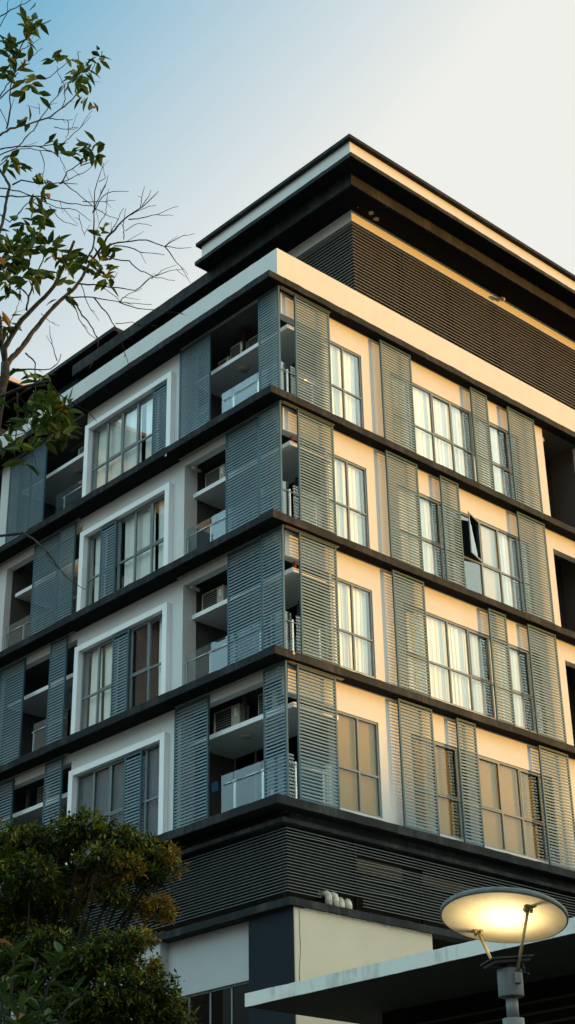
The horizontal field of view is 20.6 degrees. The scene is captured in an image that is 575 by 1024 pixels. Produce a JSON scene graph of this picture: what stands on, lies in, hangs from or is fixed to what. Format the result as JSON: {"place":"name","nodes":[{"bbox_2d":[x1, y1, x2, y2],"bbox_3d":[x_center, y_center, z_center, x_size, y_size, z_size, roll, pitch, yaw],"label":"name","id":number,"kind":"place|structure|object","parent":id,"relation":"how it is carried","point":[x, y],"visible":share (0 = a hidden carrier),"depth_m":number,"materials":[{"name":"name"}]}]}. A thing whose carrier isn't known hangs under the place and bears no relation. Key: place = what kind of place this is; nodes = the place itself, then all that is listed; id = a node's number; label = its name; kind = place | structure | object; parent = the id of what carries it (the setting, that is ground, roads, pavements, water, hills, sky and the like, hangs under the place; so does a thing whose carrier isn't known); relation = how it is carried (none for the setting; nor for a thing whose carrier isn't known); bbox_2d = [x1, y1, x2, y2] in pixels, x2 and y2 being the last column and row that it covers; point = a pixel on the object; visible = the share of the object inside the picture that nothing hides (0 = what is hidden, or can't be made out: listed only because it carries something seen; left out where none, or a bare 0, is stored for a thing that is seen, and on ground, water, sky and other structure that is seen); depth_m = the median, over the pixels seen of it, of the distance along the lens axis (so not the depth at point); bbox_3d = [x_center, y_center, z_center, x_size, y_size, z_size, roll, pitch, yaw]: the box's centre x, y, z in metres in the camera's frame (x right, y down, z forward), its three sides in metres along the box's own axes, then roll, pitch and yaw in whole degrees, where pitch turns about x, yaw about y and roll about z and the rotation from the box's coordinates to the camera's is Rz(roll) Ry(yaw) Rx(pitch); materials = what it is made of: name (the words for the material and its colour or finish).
{"place":"outdoors","nodes":[
{"label":"outdoors","id":0,"kind":"place"},
{"bbox_2d":[0,377,26,434],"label":"apartment building","id":1,"kind":"structure","parent":0,"point":[13,383],"depth_m":55.39,"materials":[{"name":"paint"}]},
{"bbox_2d":[1,326,122,429],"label":"apartment building","id":2,"kind":"structure","parent":0,"point":[63,379],"depth_m":54.81,"materials":[{"name":"paint"}]},
{"bbox_2d":[0,134,574,1023],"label":"apartment building","id":3,"kind":"structure","parent":0,"point":[398,766],"depth_m":38.04,"materials":[{"name":"paint"}]},
{"bbox_2d":[37,784,58,803],"bbox_3d":[-6.021,7.157,39.683,0.316,0.550,0.500,22,-36,-37],"label":"air conditioner","id":4,"kind":"object","parent":3,"relation":"on","point":[40,795],"visible":0.42,"depth_m":39.64,"materials":[{"name":"beige metal"}]},
{"bbox_2d":[49,708,71,743],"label":"balcony railing","id":5,"kind":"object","parent":3,"relation":"in","point":[67,721],"depth_m":41.81,"materials":[{"name":"metal"}]},
{"bbox_2d":[52,597,76,622],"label":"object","id":6,"kind":"structure","parent":3,"relation":"in","point":[75,600],"depth_m":43.33,"materials":[{"name":"metal"}]},
{"bbox_2d":[58,494,81,511],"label":"balcony railing","id":7,"kind":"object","parent":3,"relation":"in","point":[60,508],"depth_m":45.06,"materials":[{"name":"glass"}]},
{"bbox_2d":[78,446,83,454],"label":"air conditioner","id":8,"kind":"object","parent":3,"relation":"on","point":[80,450],"visible":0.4,"depth_m":43.38,"materials":[{"name":"beige metal"}]},
{"bbox_2d":[74,743,159,863],"bbox_3d":[-3.826,6.794,36.248,0.133,2.340,3.330,22,-36,-37],"label":"window","id":9,"kind":"structure","parent":3,"relation":"in","point":[103,787],"depth_m":36.46,"materials":[{"name":"glass"}]},
{"bbox_2d":[80,614,161,730],"bbox_3d":[-3.868,3.963,37.739,0.176,2.340,3.330,22,-36,-37],"label":"window","id":10,"kind":"structure","parent":3,"relation":"in","point":[95,696],"depth_m":38.28,"materials":[{"name":"glass"}]},
{"bbox_2d":[85,494,164,606],"bbox_3d":[-3.926,1.125,39.218,0.176,2.340,3.330,22,-36,-37],"label":"window","id":11,"kind":"structure","parent":3,"relation":"in","point":[140,543],"depth_m":39.20,"materials":[{"name":"glass"}]},
{"bbox_2d":[90,384,166,491],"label":"window","id":12,"kind":"structure","parent":3,"relation":"in","point":[120,442],"depth_m":41.16,"materials":[{"name":"glass"}]},
{"bbox_2d":[176,981,248,1023],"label":"podium window","id":13,"kind":"structure","parent":3,"relation":"in","point":[224,1005],"depth_m":32.13,"materials":[{"name":"glass"}]},
{"bbox_2d":[202,585,232,609],"bbox_3d":[-1.643,2.102,36.897,0.316,0.560,0.780,22,-36,-37],"label":"air conditioner","id":14,"kind":"object","parent":3,"relation":"on","point":[214,596],"visible":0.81,"depth_m":36.78,"materials":[{"name":"beige metal"}]},
{"bbox_2d":[205,464,233,487],"bbox_3d":[-1.653,-0.760,38.330,0.316,0.560,0.720,22,-36,-37],"label":"air conditioner","id":15,"kind":"object","parent":3,"relation":"on","point":[215,475],"visible":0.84,"depth_m":38.25,"materials":[{"name":"beige metal"}]},
{"bbox_2d":[218,356,230,366],"bbox_3d":[-1.498,-3.594,39.713,0.316,0.460,0.430,22,-36,-37],"label":"air conditioner","id":16,"kind":"object","parent":3,"relation":"on","point":[225,360],"visible":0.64,"depth_m":39.67,"materials":[{"name":"beige metal"}]},
{"bbox_2d":[214,703,248,732],"bbox_3d":[-1.251,4.669,35.149,0.316,0.600,0.870,22,-36,-37],"label":"air conditioner","id":17,"kind":"object","parent":3,"relation":"on","point":[230,716],"visible":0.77,"depth_m":35.03,"materials":[{"name":"beige metal"}]},
{"bbox_2d":[230,341,247,358],"bbox_3d":[-1.149,-3.888,39.272,0.316,0.560,0.500,22,-36,-37],"label":"air conditioner","id":18,"kind":"object","parent":3,"relation":"on","point":[236,349],"visible":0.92,"depth_m":39.21,"materials":[{"name":"beige metal"}]},
{"bbox_2d":[248,334,266,347],"bbox_3d":[-0.702,-4.051,38.977,0.316,0.560,0.480,22,-36,-37],"label":"air conditioner","id":19,"kind":"object","parent":3,"relation":"on","point":[252,341],"visible":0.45,"depth_m":38.97,"materials":[{"name":"beige metal"}]},
{"bbox_2d":[235,367,292,405],"bbox_3d":[-0.592,-2.369,39.372,0.060,2.200,2.260,22,-36,-37],"label":"balcony railing","id":20,"kind":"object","parent":3,"relation":"in","point":[283,376],"depth_m":39.18,"materials":[{"name":"glass"}]},
{"bbox_2d":[236,481,295,526],"bbox_3d":[-0.534,0.468,37.894,0.060,2.200,2.260,22,-36,-37],"label":"balcony railing","id":21,"kind":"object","parent":3,"relation":"in","point":[291,486],"depth_m":37.67,"materials":[{"name":"metal"}]},
{"bbox_2d":[234,604,298,660],"bbox_3d":[-0.476,3.306,36.416,0.060,2.200,2.260,22,-36,-37],"label":"balcony railing","id":22,"kind":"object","parent":3,"relation":"in","point":[291,613],"depth_m":36.26,"materials":[{"name":"metal"}]},
{"bbox_2d":[234,733,301,806],"bbox_3d":[-0.418,6.143,34.938,0.060,2.200,2.260,22,-36,-37],"label":"balcony railing","id":23,"kind":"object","parent":3,"relation":"in","point":[249,788],"depth_m":35.35,"materials":[{"name":"metal"}]},
{"bbox_2d":[258,688,284,715],"bbox_3d":[-0.329,4.192,34.270,0.316,0.600,0.610,22,-36,-37],"label":"air conditioner","id":24,"kind":"object","parent":3,"relation":"on","point":[260,704],"visible":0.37,"depth_m":34.22,"materials":[{"name":"beige metal"}]},
{"bbox_2d":[323,338,363,427],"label":"window","id":25,"kind":"structure","parent":3,"relation":"in","point":[342,363],"depth_m":38.55,"materials":[{"name":"glass"}]},
{"bbox_2d":[327,453,368,547],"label":"window","id":26,"kind":"structure","parent":3,"relation":"in","point":[348,508],"depth_m":37.06,"materials":[{"name":"glass"}]},
{"bbox_2d":[331,575,374,677],"bbox_3d":[1.416,2.596,35.442,1.310,2.170,0.138,22,-36,-37],"label":"window","id":27,"kind":"structure","parent":3,"relation":"in","point":[351,597],"depth_m":35.57,"materials":[{"name":"glass"}]},
{"bbox_2d":[337,710,381,817],"bbox_3d":[1.489,5.426,33.950,1.310,2.170,0.095,22,-36,-37],"label":"window","id":28,"kind":"structure","parent":3,"relation":"in","point":[357,777],"depth_m":34.02,"materials":[{"name":"glass"}]},
{"bbox_2d":[245,917,574,1023],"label":"canopy","id":29,"kind":"object","parent":3,"relation":"attached to","point":[456,984],"visible":0.86,"depth_m":26.42,"materials":[{"name":"concrete"}]},
{"bbox_2d":[390,372,523,501],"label":"window","id":30,"kind":"structure","parent":3,"relation":"in","point":[439,426],"depth_m":40.86,"materials":[{"name":"glass"}]},
{"bbox_2d":[397,485,534,613],"bbox_3d":[4.444,1.022,39.466,5.000,2.170,0.146,22,-36,-37],"label":"window","id":31,"kind":"structure","parent":3,"relation":"in","point":[498,578],"depth_m":39.89,"materials":[{"name":"glass"}]},
{"bbox_2d":[403,603,546,735],"bbox_3d":[4.501,3.860,37.988,5.000,2.170,0.146,22,-36,-37],"label":"window","id":32,"kind":"structure","parent":3,"relation":"in","point":[456,667],"depth_m":37.84,"materials":[{"name":"glass"}]},
{"bbox_2d":[411,734,559,862],"bbox_3d":[4.574,6.689,36.496,5.000,2.170,0.103,22,-36,-37],"label":"window","id":33,"kind":"structure","parent":3,"relation":"in","point":[510,822],"depth_m":36.78,"materials":[{"name":"glass"}]},
{"bbox_2d":[0,0,574,383],"label":"sky","id":34,"kind":"structure","parent":0,"point":[208,106],"materials":[{"name":"blue"}]},
{"bbox_2d":[290,635,300,652],"bbox_3d":[0.170,3.028,34.417,0.383,0.822,0.332,22,-36,-37],"label":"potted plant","id":35,"kind":"object","parent":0,"point":[298,636],"visible":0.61,"depth_m":34.48,"materials":[{"name":"green plant"}]},
{"label":"ground","id":36,"kind":"structure","parent":0,"visible":0},
{"bbox_2d":[0,939,85,1023],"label":"broadleaf shrub","id":37,"kind":"object","parent":36,"relation":"on","point":[20,1017],"visible":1,"depth_m":8.39,"materials":[{"name":"green plant"}]},
{"bbox_2d":[0,803,190,1022],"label":"leafy tree","id":38,"kind":"object","parent":36,"relation":"on","point":[19,870],"visible":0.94,"depth_m":20.86,"materials":[{"name":"green plant"}]},
{"bbox_2d":[0,0,194,589],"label":"broadleaf tree","id":39,"kind":"object","parent":36,"relation":"on","point":[56,408],"visible":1,"depth_m":14.88,"materials":[{"name":"green plant"}]},
{"bbox_2d":[0,922,202,1023],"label":"leafy tree","id":40,"kind":"object","parent":36,"relation":"on","point":[98,1003],"visible":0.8,"depth_m":16.93,"materials":[{"name":"green plant"}]},
{"bbox_2d":[440,887,568,1023],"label":"street lamp","id":41,"kind":"object","parent":36,"relation":"on","point":[504,915],"visible":1,"depth_m":11.01,"materials":[{"name":"grey metal"}]},
{"bbox_3d":[-1.627,5.927,34.746,0.020,0.020,1.100,22,-36,-37],"label":"drying rail","id":42,"kind":"object","parent":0,"visible":0},
{"bbox_2d":[212,781,217,791],"bbox_3d":[-1.591,6.013,34.659,0.040,0.225,0.180,22,-36,-37],"label":"towel","id":43,"kind":"object","parent":42,"relation":"hanging from","point":[214,786],"visible":1,"depth_m":34.66,"materials":[{"name":"blue fabric"}]}
]}

